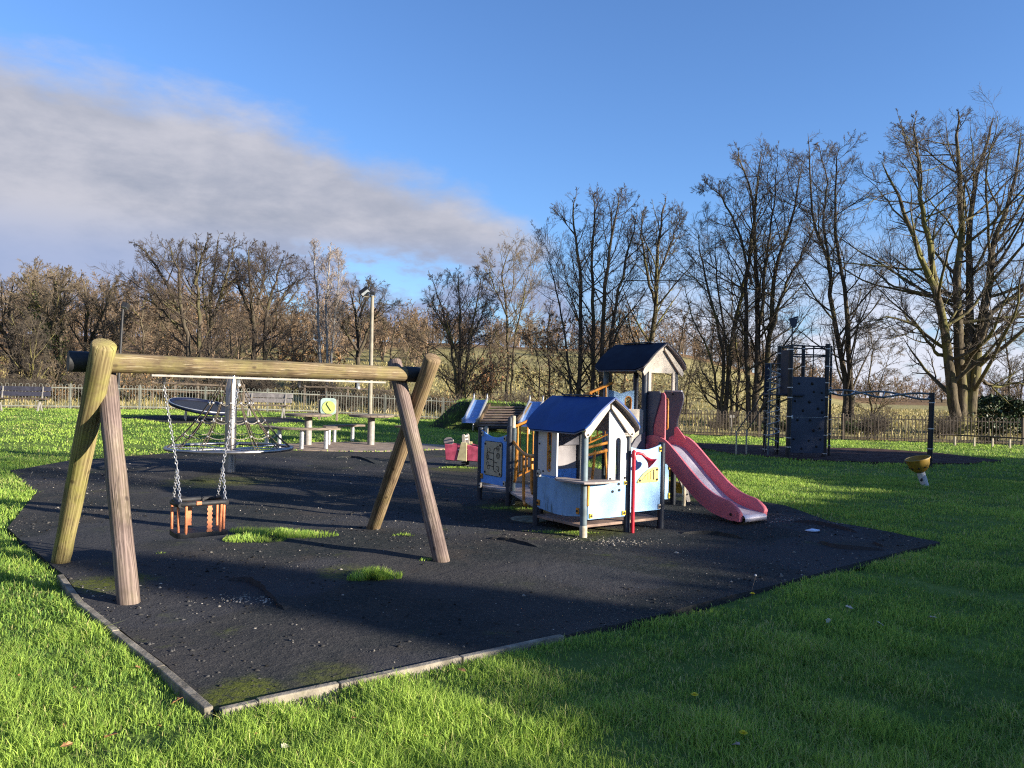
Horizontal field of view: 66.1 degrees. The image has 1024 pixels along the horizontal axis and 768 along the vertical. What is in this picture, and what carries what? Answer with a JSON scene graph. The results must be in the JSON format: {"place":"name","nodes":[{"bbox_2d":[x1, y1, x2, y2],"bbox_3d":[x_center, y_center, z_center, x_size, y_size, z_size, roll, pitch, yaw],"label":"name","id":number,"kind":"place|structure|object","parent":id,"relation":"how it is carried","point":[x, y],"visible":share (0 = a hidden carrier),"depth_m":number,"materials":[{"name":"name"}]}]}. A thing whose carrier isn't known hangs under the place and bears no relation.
{"place":"outdoors","nodes":[
{"label":"outdoors","id":0,"kind":"place"},
{"bbox_2d":[121,415,304,425],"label":"path","id":1,"kind":"structure","parent":0,"point":[175,419],"depth_m":25.90,"materials":[{"name":"concrete"}]},
{"bbox_2d":[168,397,224,420],"bbox_3d":[-9.905,0.829,25.244,2.058,0.766,2.084,1,0,0],"label":"tilted ring","id":2,"kind":"object","parent":1,"relation":"on","point":[193,405],"visible":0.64,"depth_m":25.11,"materials":[{"name":"metal"}]},
{"bbox_2d":[274,442,444,451],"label":"paving","id":3,"kind":"structure","parent":0,"point":[353,446],"depth_m":19.30,"materials":[{"name":"concrete"}]},
{"bbox_2d":[259,425,340,448],"bbox_3d":[-5.157,1.274,18.657,2.080,0.505,0.789,1,0,10],"label":"curved bench","id":4,"kind":"object","parent":3,"relation":"on","point":[301,435],"visible":0.87,"depth_m":18.46,"materials":[{"name":"grey wood"}]},
{"bbox_2d":[285,413,331,444],"bbox_3d":[-5.027,1.134,19.402,1.112,0.800,1.120,1,0,0],"label":"picnic table","id":5,"kind":"object","parent":3,"relation":"on","point":[308,433],"visible":0.98,"depth_m":19.32,"materials":[{"name":"grey paint"}]},
{"bbox_2d":[323,424,364,443],"bbox_3d":[-4.418,1.314,20.272,0.651,0.505,1.901,1,0,17],"label":"curved bench","id":6,"kind":"object","parent":3,"relation":"on","point":[352,426],"visible":0.82,"depth_m":20.36,"materials":[{"name":"grey wood"}]},
{"bbox_2d":[349,414,393,444],"bbox_3d":[-3.584,1.182,20.010,1.112,0.800,1.120,1,0,0],"label":"picnic table","id":7,"kind":"object","parent":3,"relation":"on","point":[371,429],"visible":0.99,"depth_m":19.93,"materials":[{"name":"grey paint"}]},
{"bbox_2d":[0,335,1023,767],"bbox_3d":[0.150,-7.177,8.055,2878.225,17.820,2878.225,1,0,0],"label":"ground","id":8,"kind":"structure","parent":0,"point":[574,659],"depth_m":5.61,"materials":[{"name":"green plant"}]},
{"bbox_2d":[0,375,46,400],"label":"twiggy shrub","id":9,"kind":"object","parent":8,"relation":"on","point":[30,384],"visible":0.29,"depth_m":41.55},
{"bbox_2d":[0,386,50,411],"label":"park bench","id":10,"kind":"object","parent":8,"relation":"on","point":[15,390],"visible":0.92,"depth_m":27.68,"materials":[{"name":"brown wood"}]},
{"bbox_2d":[0,271,57,382],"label":"twiggy tree","id":11,"kind":"object","parent":8,"relation":"on","point":[8,311],"visible":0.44,"depth_m":54.36,"materials":[{"name":"brown plant"}]},
{"bbox_2d":[0,310,60,396],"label":"twiggy tree","id":12,"kind":"object","parent":8,"relation":"on","point":[31,371],"visible":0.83,"depth_m":45.99,"materials":[{"name":"brown plant"}]},
{"bbox_2d":[0,255,100,374],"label":"twiggy tree","id":13,"kind":"object","parent":8,"relation":"on","point":[38,263],"visible":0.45,"depth_m":64.15,"materials":[{"name":"brown plant"}]},
{"bbox_2d":[0,266,118,389],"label":"ivy tree","id":14,"kind":"object","parent":8,"relation":"on","point":[53,307],"visible":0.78,"depth_m":52.01,"materials":[{"name":"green plant"}]},
{"bbox_2d":[44,378,80,401],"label":"brown leaved shrub","id":15,"kind":"object","parent":8,"relation":"on","point":[59,394],"visible":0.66,"depth_m":42.39,"materials":[{"name":"brown plant"}]},
{"bbox_2d":[55,365,84,398],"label":"twiggy shrub","id":16,"kind":"object","parent":8,"relation":"on","point":[81,382],"visible":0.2,"depth_m":43.02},
{"bbox_2d":[42,272,136,375],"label":"twiggy tree","id":17,"kind":"object","parent":8,"relation":"on","point":[93,333],"visible":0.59,"depth_m":54.91,"materials":[{"name":"brown plant"}]},
{"bbox_2d":[47,290,144,387],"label":"twiggy tree","id":18,"kind":"object","parent":8,"relation":"on","point":[115,335],"visible":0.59,"depth_m":53.39,"materials":[{"name":"brown plant"}]},
{"bbox_2d":[117,302,129,391],"bbox_3d":[-19.797,-1.565,39.990,0.576,5.222,0.366,1,0,0],"label":"lamp post","id":19,"kind":"object","parent":8,"relation":"on","point":[124,305],"visible":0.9,"depth_m":39.96,"materials":[{"name":"grey metal"}]},
{"bbox_2d":[116,373,153,401],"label":"brown leaved shrub","id":20,"kind":"object","parent":8,"relation":"on","point":[129,383],"visible":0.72,"depth_m":42.52,"materials":[{"name":"brown plant"}]},
{"bbox_2d":[113,280,203,387],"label":"twiggy tree","id":21,"kind":"object","parent":8,"relation":"on","point":[143,334],"visible":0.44,"depth_m":58.07,"materials":[{"name":"brown plant"}]},
{"bbox_2d":[128,305,203,388],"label":"twiggy tree","id":22,"kind":"object","parent":8,"relation":"on","point":[144,323],"visible":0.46,"depth_m":60.21,"materials":[{"name":"brown plant"}]},
{"bbox_2d":[143,377,193,399],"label":"brown leaved shrub","id":23,"kind":"object","parent":8,"relation":"on","point":[169,393],"visible":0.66,"depth_m":44.31,"materials":[{"name":"brown plant"}]},
{"bbox_2d":[89,232,272,397],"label":"bare tree","id":24,"kind":"object","parent":8,"relation":"on","point":[180,314],"visible":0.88,"depth_m":47.48,"materials":[{"name":"brown plant"}]},
{"bbox_2d":[151,381,244,403],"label":"paddock fence","id":25,"kind":"object","parent":8,"relation":"on","point":[198,384],"visible":0.66,"depth_m":43.93,"materials":[{"name":"brown wood"}]},
{"bbox_2d":[179,375,217,398],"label":"twiggy shrub","id":26,"kind":"object","parent":8,"relation":"on","point":[203,388],"visible":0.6,"depth_m":44.55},
{"bbox_2d":[144,231,272,399],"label":"bare tree","id":27,"kind":"object","parent":8,"relation":"on","point":[210,320],"visible":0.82,"depth_m":48.86,"materials":[{"name":"brown plant"}]},
{"bbox_2d":[203,313,268,376],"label":"twiggy tree","id":28,"kind":"object","parent":8,"relation":"on","point":[230,347],"visible":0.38,"depth_m":59.70,"materials":[{"name":"brown plant"}]},
{"bbox_2d":[219,376,274,402],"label":"twiggy shrub","id":29,"kind":"object","parent":8,"relation":"on","point":[248,384],"visible":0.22,"depth_m":45.72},
{"bbox_2d":[1,383,514,418],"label":"bow top fence","id":30,"kind":"object","parent":8,"relation":"on","point":[140,389],"visible":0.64,"depth_m":32.17,"materials":[{"name":"metal"}]},
{"bbox_2d":[205,238,326,396],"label":"bare tree","id":31,"kind":"object","parent":8,"relation":"on","point":[274,312],"visible":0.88,"depth_m":49.45,"materials":[{"name":"brown plant"}]},
{"bbox_2d":[244,393,292,417],"bbox_3d":[-8.890,0.779,28.520,1.750,0.896,0.489,1,0,3],"label":"park bench","id":32,"kind":"object","parent":8,"relation":"on","point":[272,397],"visible":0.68,"depth_m":28.67,"materials":[{"name":"grey wood"}]},
{"bbox_2d":[249,377,289,403],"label":"twiggy shrub","id":33,"kind":"object","parent":8,"relation":"on","point":[262,384],"visible":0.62,"depth_m":45.19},
{"bbox_2d":[248,302,342,395],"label":"twiggy tree","id":34,"kind":"object","parent":8,"relation":"on","point":[316,361],"visible":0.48,"depth_m":58.23,"materials":[{"name":"brown plant"}]},
{"bbox_2d":[271,330,345,387],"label":"orange bush","id":35,"kind":"object","parent":8,"relation":"on","point":[315,356],"visible":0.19,"depth_m":65.21,"materials":[{"name":"brown plant"}]},
{"bbox_2d":[57,574,563,718],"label":"kerb","id":36,"kind":"structure","parent":8,"relation":"on","point":[201,704],"depth_m":4.34,"materials":[{"name":"concrete"}]},
{"bbox_2d":[297,238,331,362],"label":"birch tree","id":37,"kind":"object","parent":8,"relation":"on","point":[317,284],"visible":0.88,"depth_m":56.13,"materials":[{"name":"brown plant"}]},
{"bbox_2d":[290,378,345,404],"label":"twiggy shrub","id":38,"kind":"object","parent":8,"relation":"on","point":[319,383],"visible":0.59,"depth_m":45.52,"materials":[{"name":"plant"}]},
{"bbox_2d":[318,398,337,420],"bbox_3d":[-6.708,0.938,28.691,0.705,0.850,0.141,1,0,-4],"label":"clock panel","id":39,"kind":"object","parent":8,"relation":"on","point":[327,405],"visible":0.81,"depth_m":28.65,"materials":[{"name":"yellow plastic"}]},
{"bbox_2d":[314,242,356,384],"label":"birch tree","id":40,"kind":"object","parent":8,"relation":"on","point":[337,291],"visible":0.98,"depth_m":55.44,"materials":[{"name":"brown plant"}]},
{"bbox_2d":[327,386,366,411],"bbox_3d":[-7.899,0.762,38.283,2.198,1.370,2.498,1,0,-26],"label":"twiggy shrub","id":41,"kind":"object","parent":8,"relation":"on","point":[349,403],"visible":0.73,"depth_m":38.14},
{"bbox_2d":[303,385,391,404],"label":"paddock fence","id":42,"kind":"object","parent":8,"relation":"on","point":[325,387],"visible":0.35,"depth_m":44.93,"materials":[{"name":"brown wood"}]},
{"bbox_2d":[319,274,407,394],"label":"bare tree","id":43,"kind":"object","parent":8,"relation":"on","point":[358,348],"visible":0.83,"depth_m":60.12,"materials":[{"name":"brown plant"}]},
{"bbox_2d":[359,286,375,413],"bbox_3d":[-6.121,-1.325,32.990,0.703,5.556,0.332,1,0,0],"label":"lamp post","id":44,"kind":"object","parent":8,"relation":"on","point":[364,291],"visible":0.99,"depth_m":32.94,"materials":[{"name":"grey metal"}]},
{"bbox_2d":[359,389,384,410],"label":"brown leaved shrub","id":45,"kind":"object","parent":8,"relation":"on","point":[373,405],"visible":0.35,"depth_m":40.76,"materials":[{"name":"brown plant"}]},
{"bbox_2d":[364,383,408,412],"bbox_3d":[-6.105,0.681,38.814,2.401,1.787,2.729,1,0,-11],"label":"twiggy shrub","id":46,"kind":"object","parent":8,"relation":"on","point":[390,401],"visible":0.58,"depth_m":38.63,"materials":[{"name":"plant"}]},
{"bbox_2d":[348,304,431,391],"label":"twiggy tree","id":47,"kind":"object","parent":8,"relation":"on","point":[402,355],"visible":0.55,"depth_m":64.14,"materials":[{"name":"brown plant"}]},
{"bbox_2d":[385,317,451,377],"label":"twiggy tree","id":48,"kind":"object","parent":8,"relation":"on","point":[428,334],"visible":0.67,"depth_m":61.88,"materials":[{"name":"brown plant"}]},
{"bbox_2d":[423,394,440,412],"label":"brown leaved shrub","id":49,"kind":"object","parent":8,"relation":"on","point":[431,408],"visible":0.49,"depth_m":43.30,"materials":[{"name":"brown plant"}]},
{"bbox_2d":[427,389,465,412],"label":"brown leaved shrub","id":50,"kind":"object","parent":8,"relation":"on","point":[447,404],"visible":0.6,"depth_m":42.91,"materials":[{"name":"brown plant"}]},
{"bbox_2d":[395,264,520,399],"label":"bare tree","id":51,"kind":"object","parent":8,"relation":"on","point":[457,379],"visible":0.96,"depth_m":45.90,"materials":[{"name":"brown plant"}]},
{"bbox_2d":[8,450,939,715],"bbox_3d":[-1.624,1.625,12.161,10.374,0.187,14.300,1,-1,-32],"label":"safety surface","id":52,"kind":"object","parent":8,"relation":"on","point":[544,576],"visible":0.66,"depth_m":7.09,"materials":[{"name":"rubber"}]},
{"bbox_2d":[189,479,254,483],"bbox_3d":[-4.669,1.568,12.755,1.155,0.052,0.390,1,0,10],"label":"lifted rubber","id":53,"kind":"object","parent":52,"relation":"on","point":[213,481],"visible":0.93,"depth_m":12.59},
{"bbox_2d":[163,376,293,471],"bbox_3d":[-5.029,0.606,14.084,2.199,1.990,2.199,1,0,0],"label":"rope carousel","id":54,"kind":"object","parent":52,"relation":"on","point":[230,389],"visible":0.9,"depth_m":13.99,"materials":[{"name":"metal"}]},
{"bbox_2d":[212,592,272,605],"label":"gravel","id":55,"kind":"structure","parent":52,"relation":"on","point":[233,598],"depth_m":5.81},
{"bbox_2d":[51,338,449,604],"bbox_3d":[-2.239,0.671,7.178,3.274,2.012,1.986,2,-1,-37],"label":"swing frame","id":56,"kind":"object","parent":52,"relation":"on","point":[101,363],"visible":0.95,"depth_m":6.53,"materials":[{"name":"brown wood"}]},
{"bbox_2d":[163,384,238,538],"bbox_3d":[-2.617,0.634,6.615,0.616,1.256,0.327,2,-1,-36],"label":"toddler swing","id":57,"kind":"object","parent":56,"relation":"hanging from","point":[189,503],"visible":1,"depth_m":6.54,"materials":[{"name":"orange rubber"}]},
{"bbox_2d":[226,574,304,609],"bbox_3d":[-1.852,1.573,6.106,0.383,0.060,1.308,2,-1,-41],"label":"lifted rubber","id":58,"kind":"object","parent":52,"relation":"on","point":[281,593],"visible":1,"depth_m":6.02,"materials":[{"name":"rubber"}]},
{"bbox_2d":[222,525,338,542],"bbox_3d":[-2.442,1.553,8.243,1.229,0.111,0.777,1,0,0],"label":"grass tuft","id":59,"kind":"object","parent":52,"relation":"on","point":[280,532],"visible":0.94,"depth_m":8.23,"materials":[{"name":"plant"}]},
{"bbox_2d":[335,456,381,463],"bbox_3d":[-3.115,1.584,16.601,1.688,0.075,0.604,1,-1,42],"label":"lifted rubber","id":60,"kind":"object","parent":52,"relation":"on","point":[373,461],"visible":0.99,"depth_m":16.54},
{"bbox_2d":[347,564,402,580],"bbox_3d":[-1.162,1.564,6.603,0.478,0.118,0.351,1,-1,-30],"label":"grass tuft","id":61,"kind":"object","parent":52,"relation":"on","point":[366,573],"visible":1,"depth_m":6.56,"materials":[{"name":"plant"}]},
{"bbox_2d":[11,454,909,662],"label":"gravel","id":62,"kind":"structure","parent":52,"relation":"on","point":[780,575],"depth_m":7.82,"materials":[{"name":"gravel"}]},
{"bbox_2d":[444,434,477,466],"bbox_3d":[-0.946,1.352,15.955,0.945,0.676,0.381,1,0,14],"label":"spring rocker","id":63,"kind":"object","parent":52,"relation":"on","point":[466,452],"visible":0.81,"depth_m":15.81,"materials":[{"name":"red plastic"}]},
{"bbox_2d":[12,468,930,706],"bbox_3d":[-1.449,1.631,11.127,9.558,0.083,12.344,1,-1,-32],"label":"rubber crumb","id":64,"kind":"object","parent":52,"relation":"on","point":[266,665],"visible":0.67,"depth_m":7.43,"materials":[{"name":"rubber"}]},
{"bbox_2d":[489,537,540,546],"bbox_3d":[0.062,1.634,8.207,0.724,0.044,0.209,1,-1,37],"label":"lifted rubber","id":65,"kind":"object","parent":52,"relation":"on","point":[515,540],"visible":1,"depth_m":8.18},
{"bbox_2d":[511,515,548,522],"bbox_3d":[0.218,1.667,9.639,0.470,0.056,0.468,1,0,0],"label":"ground disc","id":66,"kind":"object","parent":52,"relation":"on","point":[527,518],"visible":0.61,"depth_m":9.54,"materials":[{"name":"stone"}]},
{"bbox_2d":[477,342,767,537],"bbox_3d":[1.431,0.570,10.419,3.090,2.381,3.378,1,0,-18],"label":"play structure","id":67,"kind":"object","parent":52,"relation":"on","point":[648,440],"visible":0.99,"depth_m":9.63,"materials":[{"name":"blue plastic"}]},
{"bbox_2d":[678,531,745,538],"bbox_3d":[2.293,1.700,8.959,0.842,0.052,0.307,1,0,21],"label":"lifted rubber","id":68,"kind":"object","parent":52,"relation":"on","point":[716,533],"visible":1,"depth_m":8.96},
{"bbox_2d":[794,520,861,532],"bbox_3d":[3.887,1.721,9.629,0.268,0.058,0.966,2,-1,-36],"label":"lifted rubber","id":69,"kind":"object","parent":52,"relation":"on","point":[829,525],"visible":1,"depth_m":9.60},
{"bbox_2d":[818,541,885,550],"bbox_3d":[3.559,1.698,8.278,0.691,0.054,0.293,1,-1,32],"label":"lifted rubber","id":70,"kind":"object","parent":52,"relation":"on","point":[840,546],"visible":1,"depth_m":8.16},
{"bbox_2d":[429,398,531,433],"bbox_3d":[-0.756,1.222,29.741,5.800,1.190,6.300,1,0,0],"label":"mound","id":71,"kind":"object","parent":8,"relation":"on","point":[446,422],"visible":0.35,"depth_m":28.30,"materials":[{"name":"plant"}]},
{"bbox_2d":[461,393,487,429],"bbox_3d":[-1.275,1.040,27.816,0.566,1.400,2.647,1,0,6],"label":"mound slide","id":72,"kind":"object","parent":71,"relation":"on","point":[475,409],"visible":0.96,"depth_m":27.64,"materials":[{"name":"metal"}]},
{"bbox_2d":[474,403,531,428],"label":"log steps","id":73,"kind":"structure","parent":71,"relation":"on","point":[489,418],"depth_m":27.63,"materials":[{"name":"wood"}]},
{"bbox_2d":[517,395,543,433],"bbox_3d":[0.700,1.124,27.813,0.591,1.432,2.699,1,0,10],"label":"mound slide","id":74,"kind":"object","parent":71,"relation":"on","point":[534,406],"visible":0.62,"depth_m":28.04,"materials":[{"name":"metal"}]},
{"bbox_2d":[451,350,515,400],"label":"bush","id":75,"kind":"object","parent":8,"relation":"on","point":[479,387],"visible":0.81,"depth_m":51.50,"materials":[{"name":"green plant"}]},
{"bbox_2d":[470,389,511,402],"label":"brown leaved shrub","id":76,"kind":"object","parent":8,"relation":"on","point":[493,398],"visible":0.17,"depth_m":39.87,"materials":[{"name":"brown plant"}]},
{"bbox_2d":[473,331,520,399],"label":"twiggy tree","id":77,"kind":"object","parent":8,"relation":"on","point":[489,348],"visible":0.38,"depth_m":59.72,"materials":[{"name":"brown plant"}]},
{"bbox_2d":[0,354,1023,442],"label":"field grass","id":78,"kind":"structure","parent":8,"relation":"on","point":[920,413],"depth_m":61.15,"materials":[{"name":"plant"}]},
{"bbox_2d":[0,267,1023,402],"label":"woodland","id":79,"kind":"object","parent":8,"relation":"on","point":[384,338],"depth_m":117.77,"materials":[{"name":"plant"}]},
{"bbox_2d":[472,226,559,400],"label":"bare tree","id":80,"kind":"object","parent":8,"relation":"on","point":[505,299],"visible":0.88,"depth_m":57.30,"materials":[{"name":"brown plant"}]},
{"bbox_2d":[491,383,545,402],"bbox_3d":[0.375,0.936,37.959,2.710,2.060,2.384,1,-1,29],"label":"twiggy shrub","id":81,"kind":"object","parent":8,"relation":"on","point":[522,398],"visible":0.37,"depth_m":37.68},
{"bbox_2d":[505,299,595,401],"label":"twiggy tree","id":82,"kind":"object","parent":8,"relation":"on","point":[551,314],"visible":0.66,"depth_m":49.75,"materials":[{"name":"brown plant"}]},
{"bbox_2d":[511,182,702,398],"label":"bare tree","id":83,"kind":"object","parent":8,"relation":"on","point":[581,350],"visible":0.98,"depth_m":44.85,"materials":[{"name":"dark twig"},{"name":"dark bark"}]},
{"bbox_2d":[586,306,670,394],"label":"twiggy tree","id":84,"kind":"object","parent":8,"relation":"on","point":[622,384],"visible":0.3,"depth_m":52.37,"materials":[{"name":"brown plant"}]},
{"bbox_2d":[612,385,670,408],"bbox_3d":[6.433,1.043,38.968,3.377,2.323,2.971,1,0,0],"label":"twiggy shrub","id":85,"kind":"object","parent":8,"relation":"on","point":[639,402],"visible":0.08,"depth_m":39.36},
{"bbox_2d":[587,191,709,390],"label":"bare tree","id":86,"kind":"object","parent":8,"relation":"on","point":[653,330],"visible":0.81,"depth_m":47.67,"materials":[{"name":"brown plant"}]},
{"bbox_2d":[648,299,743,416],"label":"twiggy tree","id":87,"kind":"object","parent":8,"relation":"on","point":[692,377],"visible":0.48,"depth_m":51.81,"materials":[{"name":"brown plant"}]},
{"bbox_2d":[706,417,724,431],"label":"twiggy shrub","id":88,"kind":"object","parent":8,"relation":"on","point":[721,426],"visible":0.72,"depth_m":32.69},
{"bbox_2d":[712,409,740,429],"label":"twiggy shrub","id":89,"kind":"object","parent":8,"relation":"on","point":[724,426],"visible":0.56,"depth_m":35.03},
{"bbox_2d":[645,202,837,422],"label":"bare tree","id":90,"kind":"object","parent":8,"relation":"on","point":[726,338],"visible":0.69,"depth_m":42.97,"materials":[{"name":"brown plant"}]},
{"bbox_2d":[669,131,836,424],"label":"bare tree","id":91,"kind":"object","parent":8,"relation":"on","point":[759,309],"visible":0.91,"depth_m":41.98,"materials":[{"name":"brown plant"}]},
{"bbox_2d":[628,408,1023,445],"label":"bow top fence","id":92,"kind":"object","parent":8,"relation":"on","point":[842,436],"visible":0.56,"depth_m":29.04,"materials":[{"name":"brown metal"}]},
{"bbox_2d":[756,129,919,422],"bbox_3d":[16.194,-5.388,39.923,7.068,15.533,8.257,1,0,9],"label":"bare tree","id":93,"kind":"object","parent":8,"relation":"on","point":[846,378],"visible":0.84,"depth_m":39.77,"materials":[{"name":"brown plant"}]},
{"bbox_2d":[696,443,1002,464],"bbox_3d":[9.190,1.972,22.382,7.448,0.061,6.283,1,0,0],"label":"climbing surface","id":94,"kind":"object","parent":8,"relation":"on","point":[863,455],"visible":0.62,"depth_m":21.53,"materials":[{"name":"black rubber"}]},
{"bbox_2d":[735,316,934,467],"bbox_3d":[8.411,0.125,20.387,4.733,3.718,1.801,1,-1,36],"label":"climbing frame","id":95,"kind":"object","parent":94,"relation":"on","point":[807,414],"visible":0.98,"depth_m":20.52,"materials":[{"name":"metal"}]},
{"bbox_2d":[832,418,872,434],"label":"bramble","id":96,"kind":"object","parent":8,"relation":"on","point":[848,429],"visible":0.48,"depth_m":33.77,"materials":[{"name":"brown plant"}]},
{"bbox_2d":[842,404,900,438],"bbox_3d":[13.880,1.503,30.370,1.836,1.467,1.615,1,0,-20],"label":"twiggy shrub","id":97,"kind":"object","parent":8,"relation":"on","point":[867,429],"visible":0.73,"depth_m":30.28,"materials":[{"name":"plant"}]},
{"bbox_2d":[851,320,909,416],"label":"twiggy tree","id":98,"kind":"object","parent":8,"relation":"on","point":[883,386],"visible":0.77,"depth_m":45.50,"materials":[{"name":"brown plant"}]},
{"bbox_2d":[782,82,1023,434],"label":"bare tree","id":99,"kind":"object","parent":8,"relation":"on","point":[964,376],"visible":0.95,"depth_m":35.85,"materials":[{"name":"brown plant"}]},
{"bbox_2d":[904,455,930,485],"bbox_3d":[7.386,1.618,14.329,0.451,0.656,0.437,1,0,0],"label":"spinning bowl","id":100,"kind":"object","parent":8,"relation":"on","point":[919,465],"visible":0.98,"depth_m":14.27,"materials":[{"name":"plastic"}]},
{"bbox_2d":[923,418,956,438],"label":"twiggy shrub","id":101,"kind":"object","parent":8,"relation":"on","point":[941,432],"visible":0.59,"depth_m":31.76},
{"bbox_2d":[920,410,976,433],"bbox_3d":[19.247,1.701,34.815,1.919,1.345,1.688,1,0,-17],"label":"twiggy shrub","id":102,"kind":"object","parent":8,"relation":"on","point":[944,416],"visible":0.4,"depth_m":34.51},
{"bbox_2d":[939,434,1023,447],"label":"trip rail","id":103,"kind":"object","parent":8,"relation":"on","point":[974,440],"visible":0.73,"depth_m":26.82,"materials":[{"name":"brown wood"}]},
{"bbox_2d":[940,392,1023,435],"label":"laurel bush","id":104,"kind":"object","parent":8,"relation":"on","point":[1008,411],"visible":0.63,"depth_m":36.20,"materials":[{"name":"green plant"}]},
{"bbox_2d":[978,301,1023,422],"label":"twiggy tree","id":105,"kind":"object","parent":8,"relation":"on","point":[1009,391],"visible":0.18,"depth_m":50.13,"materials":[{"name":"brown plant"}]},
{"bbox_2d":[0,0,1023,398],"label":"sky","id":106,"kind":"structure","parent":0,"point":[403,136],"materials":[{"name":"blue"}]},
{"bbox_2d":[486,535,715,551],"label":"gravel","id":107,"kind":"structure","parent":0,"point":[610,542],"depth_m":8.33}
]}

